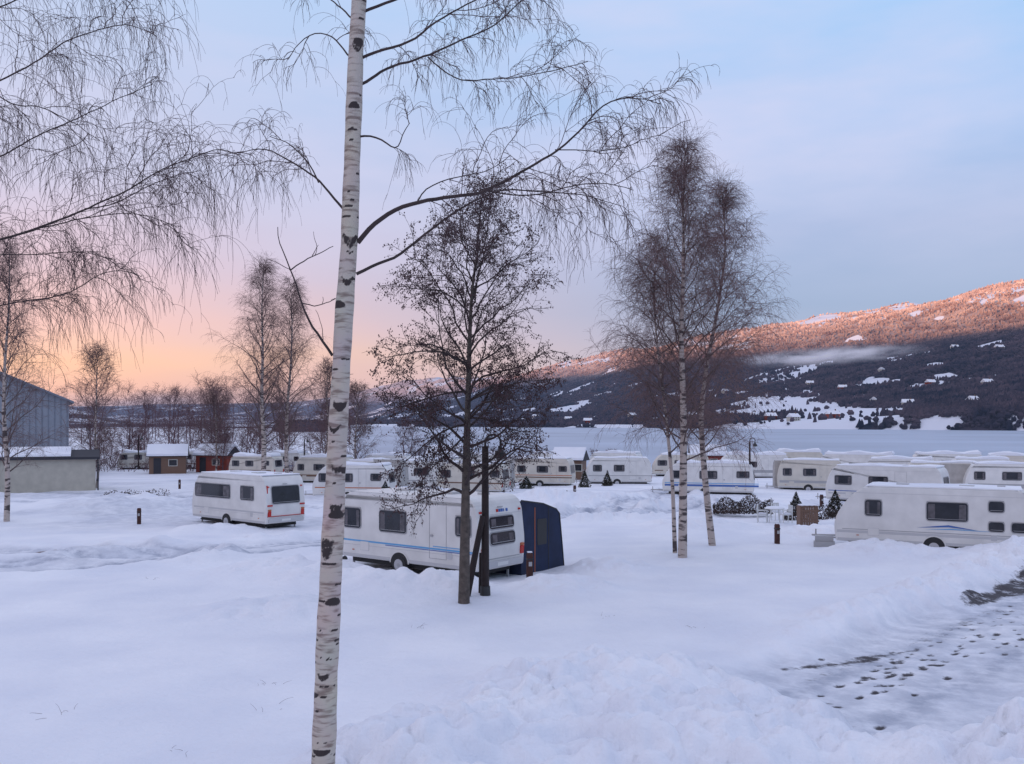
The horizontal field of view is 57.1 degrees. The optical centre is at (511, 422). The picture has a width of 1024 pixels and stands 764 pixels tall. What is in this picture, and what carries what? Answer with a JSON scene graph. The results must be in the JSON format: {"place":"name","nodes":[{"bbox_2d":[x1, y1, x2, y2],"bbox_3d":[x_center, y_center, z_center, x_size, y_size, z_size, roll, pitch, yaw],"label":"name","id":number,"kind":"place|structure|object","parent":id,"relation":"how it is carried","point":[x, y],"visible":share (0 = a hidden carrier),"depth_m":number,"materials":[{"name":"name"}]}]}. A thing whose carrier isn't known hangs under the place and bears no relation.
{"place":"outdoors","nodes":[
{"label":"outdoors","id":0,"kind":"place"},
{"bbox_2d":[69,408,135,422],"bbox_3d":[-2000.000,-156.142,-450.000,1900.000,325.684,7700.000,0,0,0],"label":"mountain ridge","id":1,"kind":"structure","parent":0,"point":[84,413],"depth_m":2754.51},
{"bbox_2d":[0,428,1023,763],"bbox_3d":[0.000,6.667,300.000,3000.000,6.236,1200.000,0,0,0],"label":"snow ground","id":2,"kind":"structure","parent":0,"point":[168,628],"depth_m":20.07,"materials":[{"name":"white snow"}]},
{"bbox_2d":[0,371,73,446],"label":"metal barn","id":3,"kind":"structure","parent":2,"relation":"on","point":[48,421],"depth_m":99.66,"materials":[{"name":"grey metal"}]},
{"bbox_2d":[0,228,76,521],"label":"birch tree","id":4,"kind":"object","parent":2,"relation":"on","point":[6,439],"visible":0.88,"depth_m":48.74,"materials":[{"name":"brown plant"}]},
{"bbox_2d":[0,446,99,492],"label":"timber shed","id":5,"kind":"structure","parent":2,"relation":"on","point":[74,470],"depth_m":73.82,"materials":[{"name":"grey wood"}]},
{"bbox_2d":[49,335,135,487],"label":"birch tree","id":6,"kind":"object","parent":2,"relation":"on","point":[90,354],"visible":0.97,"depth_m":79.76,"materials":[{"name":"brown plant"}]},
{"bbox_2d":[114,449,148,468],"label":"caravan","id":7,"kind":"object","parent":2,"relation":"on","point":[131,456],"visible":0.48,"depth_m":118.36,"materials":[{"name":"white paint"}]},
{"bbox_2d":[104,488,169,495],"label":"hedge","id":8,"kind":"object","parent":2,"relation":"on","point":[106,493],"visible":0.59,"depth_m":69.67,"materials":[{"name":"brown plant"}]},
{"bbox_2d":[137,507,140,523],"bbox_3d":[-18.872,4.832,47.588,0.191,1.050,0.215,0,0,-11],"label":"wooden post","id":9,"kind":"object","parent":2,"relation":"on","point":[138,515],"visible":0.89,"depth_m":47.52,"materials":[{"name":"black paint"}]},
{"bbox_2d":[138,434,142,469],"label":"street lamp","id":10,"kind":"object","parent":2,"relation":"on","point":[141,438],"visible":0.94,"depth_m":117.93,"materials":[{"name":"black metal"}]},
{"bbox_2d":[0,0,301,393],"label":"birch tree","id":11,"kind":"object","parent":2,"relation":"on","point":[79,252],"visible":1,"depth_m":8.71,"materials":[{"name":"brown plant"}]},
{"bbox_2d":[146,444,188,473],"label":"garden cabin","id":12,"kind":"object","parent":2,"relation":"on","point":[167,458],"visible":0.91,"depth_m":108.69,"materials":[{"name":"brown wood"}]},
{"bbox_2d":[187,448,195,468],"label":"caravan","id":13,"kind":"object","parent":2,"relation":"on","point":[192,450],"visible":0.14,"depth_m":120.70,"materials":[{"name":"paint"}]},
{"bbox_2d":[186,383,243,470],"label":"birch tree","id":14,"kind":"object","parent":2,"relation":"on","point":[213,399],"visible":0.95,"depth_m":109.85,"materials":[{"name":"brown plant"}]},
{"bbox_2d":[192,444,240,471],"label":"garden cabin","id":15,"kind":"object","parent":2,"relation":"on","point":[203,464],"visible":0.61,"depth_m":111.72,"materials":[{"name":"red wood"}]},
{"bbox_2d":[192,470,304,527],"bbox_3d":[-13.926,3.961,48.283,7.631,2.900,2.375,0,0,40],"label":"caravan","id":16,"kind":"object","parent":2,"relation":"on","point":[265,499],"visible":0.98,"depth_m":46.43,"materials":[{"name":"paint"}]},
{"bbox_2d":[96,449,411,472],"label":"hedgerow scrub","id":17,"kind":"object","parent":2,"relation":"on","point":[132,466],"visible":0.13,"depth_m":115.37,"materials":[{"name":"brown"}]},
{"bbox_2d":[229,452,283,471],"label":"caravan","id":18,"kind":"object","parent":2,"relation":"on","point":[250,461],"visible":0.64,"depth_m":103.39,"materials":[{"name":"white paint"}]},
{"bbox_2d":[205,249,321,470],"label":"birch tree","id":19,"kind":"object","parent":2,"relation":"on","point":[261,400],"visible":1,"depth_m":85.86,"materials":[{"name":"brown plant"}]},
{"bbox_2d":[243,271,330,472],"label":"birch tree","id":20,"kind":"object","parent":2,"relation":"on","point":[290,380],"visible":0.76,"depth_m":89.83,"materials":[{"name":"brown plant"}]},
{"bbox_2d":[272,449,309,470],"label":"caravan","id":21,"kind":"object","parent":2,"relation":"on","point":[294,456],"visible":0.23,"depth_m":116.56,"materials":[{"name":"paint"}]},
{"bbox_2d":[291,355,353,453],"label":"birch tree","id":22,"kind":"object","parent":2,"relation":"on","point":[328,366],"visible":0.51,"depth_m":99.82,"materials":[{"name":"brown plant"}]},
{"bbox_2d":[293,453,352,482],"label":"caravan","id":23,"kind":"object","parent":2,"relation":"on","point":[309,467],"visible":0.34,"depth_m":91.69,"materials":[{"name":"white paint"}]},
{"bbox_2d":[38,366,614,470],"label":"distant trees","id":24,"kind":"object","parent":2,"relation":"on","point":[168,425],"visible":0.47,"depth_m":139.32,"materials":[{"name":"brown plant"}]},
{"bbox_2d":[304,461,396,495],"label":"caravan","id":25,"kind":"object","parent":2,"relation":"on","point":[360,476],"visible":0.51,"depth_m":67.57,"materials":[{"name":"paint"}]},
{"bbox_2d":[323,379,392,458],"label":"birch tree","id":26,"kind":"object","parent":2,"relation":"on","point":[361,402],"visible":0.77,"depth_m":95.79,"materials":[{"name":"brown plant"}]},
{"bbox_2d":[349,457,387,462],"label":"caravan","id":27,"kind":"object","parent":2,"relation":"on","point":[369,460],"visible":0.03,"depth_m":87.04,"materials":[{"name":"paint"}]},
{"bbox_2d":[38,577,704,753],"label":"fallen twigs","id":28,"kind":"object","parent":2,"relation":"on","point":[252,705],"visible":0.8,"depth_m":15.34,"materials":[{"name":"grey wood"}]},
{"bbox_2d":[381,481,388,488],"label":"thuja shrub","id":29,"kind":"object","parent":2,"relation":"on","point":[385,485],"visible":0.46,"depth_m":65.91,"materials":[{"name":"green plant"}]},
{"bbox_2d":[365,452,410,458],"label":"caravan","id":30,"kind":"object","parent":2,"relation":"on","point":[389,455],"visible":0.18,"depth_m":103.51,"materials":[{"name":"paint"}]},
{"bbox_2d":[374,459,408,486],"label":"caravan","id":31,"kind":"object","parent":2,"relation":"on","point":[405,474],"visible":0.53,"depth_m":73.88,"materials":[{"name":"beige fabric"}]},
{"bbox_2d":[399,457,447,487],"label":"caravan","id":32,"kind":"object","parent":2,"relation":"on","point":[416,478],"visible":0.21,"depth_m":79.98,"materials":[{"name":"paint"}]},
{"bbox_2d":[142,0,719,763],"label":"birch tree","id":33,"kind":"object","parent":2,"relation":"on","point":[324,730],"visible":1,"depth_m":7.94,"materials":[{"name":"white plant"}]},
{"bbox_2d":[342,487,523,575],"bbox_3d":[-3.191,3.628,31.323,7.381,2.800,2.375,0,0,38],"label":"caravan","id":34,"kind":"object","parent":2,"relation":"on","point":[372,534],"visible":0.8,"depth_m":29.82,"materials":[{"name":"paint"}]},
{"bbox_2d":[410,455,461,460],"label":"caravan","id":35,"kind":"object","parent":2,"relation":"on","point":[457,459],"visible":0.02,"depth_m":91.67,"materials":[{"name":"white paint"}]},
{"bbox_2d":[425,445,462,456],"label":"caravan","id":36,"kind":"object","parent":2,"relation":"on","point":[453,454],"visible":0.05,"depth_m":112.16,"materials":[{"name":"white"}]},
{"bbox_2d":[354,157,587,603],"bbox_3d":[-1.144,-0.895,24.448,6.058,11.746,5.606,0,0,0],"label":"alder tree","id":37,"kind":"object","parent":2,"relation":"on","point":[467,457],"visible":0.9,"depth_m":23.92,"materials":[{"name":"alder wood"},{"name":"bark"}]},
{"bbox_2d":[431,460,510,491],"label":"caravan","id":38,"kind":"object","parent":2,"relation":"on","point":[455,480],"visible":0.41,"depth_m":75.34,"materials":[{"name":"white paint"}]},
{"bbox_2d":[459,451,494,461],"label":"caravan","id":39,"kind":"object","parent":2,"relation":"on","point":[480,458],"visible":0.01,"depth_m":103.53,"materials":[{"name":"paint"}]},
{"bbox_2d":[470,515,484,595],"bbox_3d":[-1.106,3.746,25.416,0.741,2.484,0.518,0,0,-17],"label":"tree stake","id":40,"kind":"object","parent":2,"relation":"on","point":[475,553],"visible":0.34,"depth_m":25.22,"materials":[{"name":"brown wood"}]},
{"bbox_2d":[480,434,506,595],"bbox_3d":[-0.500,2.591,25.400,0.748,4.566,0.370,0,0,0],"label":"street lamp","id":41,"kind":"object","parent":2,"relation":"on","point":[484,588],"visible":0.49,"depth_m":25.32,"materials":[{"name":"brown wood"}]},
{"bbox_2d":[505,461,514,488],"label":"awning tent","id":42,"kind":"object","parent":2,"relation":"on","point":[512,474],"visible":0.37,"depth_m":82.57,"materials":[{"name":"beige fabric"}]},
{"bbox_2d":[494,455,538,466],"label":"caravan","id":43,"kind":"object","parent":2,"relation":"on","point":[513,461],"visible":0.05,"depth_m":94.96,"materials":[{"name":"paint"}]},
{"bbox_2d":[519,476,533,488],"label":"thuja shrub","id":44,"kind":"object","parent":2,"relation":"on","point":[526,482],"visible":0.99,"depth_m":81.80,"materials":[{"name":"green plant"}]},
{"bbox_2d":[526,551,532,577],"bbox_3d":[0.533,4.416,28.288,0.191,1.050,0.215,0,0,-11],"label":"wooden post","id":45,"kind":"object","parent":2,"relation":"on","point":[529,563],"visible":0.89,"depth_m":28.21,"materials":[{"name":"black paint"}]},
{"bbox_2d":[496,500,564,574],"bbox_3d":[-0.227,3.716,32.096,3.250,2.447,2.438,0,0,38],"label":"awning tent","id":46,"kind":"object","parent":2,"relation":"on","point":[543,542],"visible":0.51,"depth_m":31.01,"materials":[{"name":"fabric"}]},
{"bbox_2d":[529,450,552,456],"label":"caravan","id":47,"kind":"object","parent":2,"relation":"on","point":[548,455],"visible":0.07,"depth_m":107.61,"materials":[{"name":"paint"}]},
{"bbox_2d":[515,456,575,485],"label":"caravan","id":48,"kind":"object","parent":2,"relation":"on","point":[561,472],"visible":0.77,"depth_m":87.16,"materials":[{"name":"white paint"}]},
{"bbox_2d":[551,447,589,479],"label":"garden cabin","id":49,"kind":"object","parent":2,"relation":"on","point":[579,456],"visible":0.51,"depth_m":99.71,"materials":[{"name":"brown"}]},
{"bbox_2d":[578,469,591,486],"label":"thuja shrub","id":50,"kind":"object","parent":2,"relation":"on","point":[584,483],"visible":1,"depth_m":83.89,"materials":[{"name":"green plant"}]},
{"bbox_2d":[601,470,612,485],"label":"thuja shrub","id":51,"kind":"object","parent":2,"relation":"on","point":[605,481],"visible":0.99,"depth_m":85.86,"materials":[{"name":"green plant"}]},
{"bbox_2d":[576,456,653,483],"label":"caravan","id":52,"kind":"object","parent":2,"relation":"on","point":[636,470],"visible":0.89,"depth_m":89.89,"materials":[{"name":"paint"}]},
{"bbox_2d":[588,450,642,462],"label":"caravan","id":53,"kind":"object","parent":2,"relation":"on","point":[610,453],"visible":0.16,"depth_m":110.85,"materials":[{"name":"paint"}]},
{"bbox_2d":[652,451,708,475],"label":"caravan","id":54,"kind":"object","parent":2,"relation":"on","point":[660,465],"visible":0.43,"depth_m":107.90,"materials":[{"name":"white paint"}]},
{"bbox_2d":[574,119,800,557],"bbox_3d":[6.071,-2.857,33.914,8.025,16.054,8.180,0,0,0],"label":"birch tree","id":55,"kind":"object","parent":2,"relation":"on","point":[669,281],"visible":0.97,"depth_m":33.59,"materials":[{"name":"brown plant"}]},
{"bbox_2d":[651,459,758,494],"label":"caravan","id":56,"kind":"object","parent":2,"relation":"on","point":[727,477],"visible":0.7,"depth_m":73.33,"materials":[{"name":"paint"}]},
{"bbox_2d":[688,444,726,459],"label":"garden cabin","id":57,"kind":"object","parent":2,"relation":"on","point":[716,451],"visible":0.22,"depth_m":115.99,"materials":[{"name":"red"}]},
{"bbox_2d":[624,162,799,545],"bbox_3d":[8.039,-2.646,38.161,7.263,15.900,6.600,0,0,0],"label":"birch tree","id":58,"kind":"object","parent":2,"relation":"on","point":[727,201],"visible":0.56,"depth_m":37.86,"materials":[{"name":"brown plant"}]},
{"bbox_2d":[712,493,773,514],"bbox_3d":[12.694,4.469,51.719,3.356,1.219,2.059,0,0,0],"label":"hedge","id":59,"kind":"object","parent":2,"relation":"on","point":[718,506],"visible":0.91,"depth_m":51.62,"materials":[{"name":"green plant"}]},
{"bbox_2d":[749,438,756,464],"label":"street lamp","id":60,"kind":"object","parent":2,"relation":"on","point":[755,444],"visible":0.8,"depth_m":72.94,"materials":[{"name":"black metal"}]},
{"bbox_2d":[721,451,787,477],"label":"caravan","id":61,"kind":"object","parent":2,"relation":"on","point":[768,459],"visible":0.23,"depth_m":103.34,"materials":[{"name":"paint"}]},
{"bbox_2d":[757,505,767,522],"bbox_3d":[12.858,4.702,48.309,0.530,0.901,0.500,0,0,21],"label":"garden chair","id":62,"kind":"object","parent":2,"relation":"on","point":[762,513],"visible":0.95,"depth_m":48.17,"materials":[{"name":"grey plastic"}]},
{"bbox_2d":[764,506,784,522],"bbox_3d":[13.400,4.722,48.000,0.988,0.804,0.988,0,0,0],"label":"garden table","id":63,"kind":"object","parent":2,"relation":"on","point":[778,508],"visible":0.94,"depth_m":47.73,"materials":[{"name":"grey plastic"}]},
{"bbox_2d":[773,460,780,487],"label":"awning tent","id":64,"kind":"object","parent":2,"relation":"on","point":[776,464],"visible":0.19,"depth_m":81.98,"materials":[{"name":"beige fabric"}]},
{"bbox_2d":[774,523,779,543],"bbox_3d":[10.914,4.677,38.688,0.191,1.050,0.215,0,0,-11],"label":"wooden post","id":65,"kind":"object","parent":2,"relation":"on","point":[776,533],"visible":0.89,"depth_m":38.62,"materials":[{"name":"black paint"}]},
{"bbox_2d":[771,503,782,520],"bbox_3d":[13.923,4.701,49.424,0.500,0.901,0.531,0,0,-11],"label":"garden chair","id":66,"kind":"object","parent":2,"relation":"on","point":[775,511],"visible":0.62,"depth_m":49.51,"materials":[{"name":"grey plastic"}]},
{"bbox_2d":[779,505,792,522],"bbox_3d":[13.816,4.623,47.404,0.530,0.901,0.500,0,0,-10],"label":"garden chair","id":67,"kind":"object","parent":2,"relation":"on","point":[790,510],"visible":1,"depth_m":47.26,"materials":[{"name":"grey plastic"}]},
{"bbox_2d":[787,492,801,512],"bbox_3d":[15.735,4.507,52.015,1.074,1.356,1.016,0,0,0],"label":"thuja shrub","id":68,"kind":"object","parent":2,"relation":"on","point":[795,501],"visible":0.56,"depth_m":51.91,"materials":[{"name":"green plant"}]},
{"bbox_2d":[776,448,822,457],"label":"caravan","id":69,"kind":"object","parent":2,"relation":"on","point":[809,453],"visible":0.2,"depth_m":109.46,"materials":[{"name":"white paint"}]},
{"bbox_2d":[768,457,841,489],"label":"caravan","id":70,"kind":"object","parent":2,"relation":"on","point":[802,473],"visible":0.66,"depth_m":79.29,"materials":[{"name":"white paint"}]},
{"bbox_2d":[797,504,818,525],"bbox_3d":[14.226,4.491,45.234,0.900,1.080,0.530,0,0,-6],"label":"wooden box stand","id":71,"kind":"object","parent":2,"relation":"on","point":[807,514],"visible":0.75,"depth_m":45.00,"materials":[{"name":"brown wood"}]},
{"bbox_2d":[784,503,837,520],"bbox_3d":[15.711,4.705,48.947,3.090,0.994,2.189,0,0,19],"label":"hedge","id":72,"kind":"object","parent":2,"relation":"on","point":[819,518],"visible":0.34,"depth_m":49.00,"materials":[{"name":"green plant"}]},
{"bbox_2d":[819,494,823,506],"bbox_3d":[19.752,5.113,59.988,0.191,1.050,0.215,0,0,-11],"label":"wooden post","id":73,"kind":"object","parent":2,"relation":"on","point":[821,497],"visible":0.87,"depth_m":59.91,"materials":[{"name":"black paint"}]},
{"bbox_2d":[814,535,834,546],"bbox_3d":[12.448,4.752,37.500,0.800,0.440,0.400,0,0,17],"label":"caravan step","id":74,"kind":"object","parent":2,"relation":"on","point":[823,540],"visible":0.89,"depth_m":37.37,"materials":[{"name":"grey"}]},
{"bbox_2d":[824,490,842,515],"bbox_3d":[17.222,4.312,50.003,1.208,1.472,1.171,0,0,0],"label":"thuja shrub","id":75,"kind":"object","parent":2,"relation":"on","point":[835,499],"visible":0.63,"depth_m":49.88,"materials":[{"name":"green plant"}]},
{"bbox_2d":[821,450,894,463],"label":"caravan","id":76,"kind":"object","parent":2,"relation":"on","point":[856,456],"visible":0.13,"depth_m":98.43,"materials":[{"name":"paint"}]},
{"bbox_2d":[815,463,949,500],"bbox_3d":[24.957,4.304,63.992,8.641,3.001,2.375,0,0,36],"label":"caravan","id":77,"kind":"object","parent":2,"relation":"on","point":[844,480],"visible":0.53,"depth_m":63.14,"materials":[{"name":"paint"}]},
{"bbox_2d":[866,455,933,464],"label":"caravan","id":78,"kind":"object","parent":2,"relation":"on","point":[896,459],"visible":0.16,"depth_m":90.81,"materials":[{"name":"paint"}]},
{"bbox_2d":[812,482,1023,548],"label":"caravan","id":79,"kind":"object","parent":2,"relation":"on","point":[955,516],"visible":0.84,"depth_m":35.59,"materials":[{"name":"paint"}]},
{"bbox_2d":[907,459,976,464],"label":"caravan","id":80,"kind":"object","parent":2,"relation":"on","point":[917,462],"visible":0.1,"depth_m":75.25,"materials":[{"name":"white paint"}]},
{"bbox_2d":[912,450,981,460],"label":"caravan","id":81,"kind":"object","parent":2,"relation":"on","point":[941,455],"visible":0.22,"depth_m":107.30,"materials":[{"name":"paint"}]},
{"bbox_2d":[940,463,970,483],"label":"caravan","id":82,"kind":"object","parent":2,"relation":"on","point":[956,472],"visible":0.4,"depth_m":73.53,"materials":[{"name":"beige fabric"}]},
{"bbox_2d":[952,455,1009,461],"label":"caravan","id":83,"kind":"object","parent":2,"relation":"on","point":[990,458],"visible":0.08,"depth_m":82.87,"materials":[{"name":"paint"}]},
{"bbox_2d":[963,460,1023,488],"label":"caravan","id":84,"kind":"object","parent":2,"relation":"on","point":[1007,473],"visible":0.52,"depth_m":71.33,"materials":[{"name":"paint"}]},
{"bbox_2d":[988,451,1023,461],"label":"caravan","id":85,"kind":"object","parent":2,"relation":"on","point":[1015,456],"visible":0.12,"depth_m":94.73,"materials":[{"name":"white paint"}]},
{"bbox_2d":[0,0,1023,405],"label":"sky","id":86,"kind":"structure","parent":0,"point":[881,142],"materials":[{"name":"blue"}]},
{"bbox_2d":[69,282,1023,430],"bbox_3d":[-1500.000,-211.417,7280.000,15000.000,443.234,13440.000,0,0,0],"label":"hills","id":87,"kind":"structure","parent":0,"point":[936,422],"depth_m":2017.74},
{"bbox_2d":[583,417,591,422],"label":"farmhouse","id":88,"kind":"object","parent":87,"relation":"on","point":[586,420],"visible":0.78,"depth_m":1327.18,"materials":[{"name":"red"}]},
{"bbox_2d":[271,279,1023,431],"bbox_3d":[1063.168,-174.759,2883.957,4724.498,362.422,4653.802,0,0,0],"label":"hillside forest","id":89,"kind":"object","parent":87,"relation":"on","point":[1002,394],"visible":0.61,"depth_m":1603.87,"materials":[{"name":"plant"}]},
{"bbox_2d":[764,411,777,419],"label":"farmhouse","id":90,"kind":"object","parent":87,"relation":"on","point":[772,413],"visible":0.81,"depth_m":1007.94,"materials":[{"name":"red"}]},
{"bbox_2d":[786,412,800,421],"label":"farmhouse","id":91,"kind":"object","parent":87,"relation":"on","point":[796,416],"visible":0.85,"depth_m":937.77,"materials":[{"name":"grey"}]},
{"bbox_2d":[825,409,839,418],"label":"farmhouse","id":92,"kind":"object","parent":87,"relation":"on","point":[835,412],"visible":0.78,"depth_m":917.64,"materials":[{"name":"red"}]},
{"bbox_2d":[901,398,913,404],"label":"farmhouse","id":93,"kind":"object","parent":87,"relation":"on","point":[904,401],"visible":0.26,"depth_m":978.63,"materials":[{"name":"grey"}]},
{"bbox_2d":[925,378,935,383],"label":"farmhouse","id":94,"kind":"object","parent":87,"relation":"on","point":[929,381],"visible":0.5,"depth_m":1177.80,"materials":[{"name":"red"}]},
{"bbox_2d":[965,395,978,399],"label":"farmhouse","id":95,"kind":"object","parent":87,"relation":"on","point":[972,397],"visible":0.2,"depth_m":897.49,"materials":[{"name":"grey"}]},
{"bbox_2d":[980,378,993,382],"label":"farmhouse","id":96,"kind":"object","parent":87,"relation":"on","point":[985,380],"visible":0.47,"depth_m":1048.38,"materials":[{"name":"grey"}]},
{"bbox_2d":[352,426,1023,467],"bbox_3d":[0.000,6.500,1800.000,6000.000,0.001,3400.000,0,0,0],"label":"lake","id":97,"kind":"structure","parent":0,"point":[909,443],"depth_m":333.37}
]}

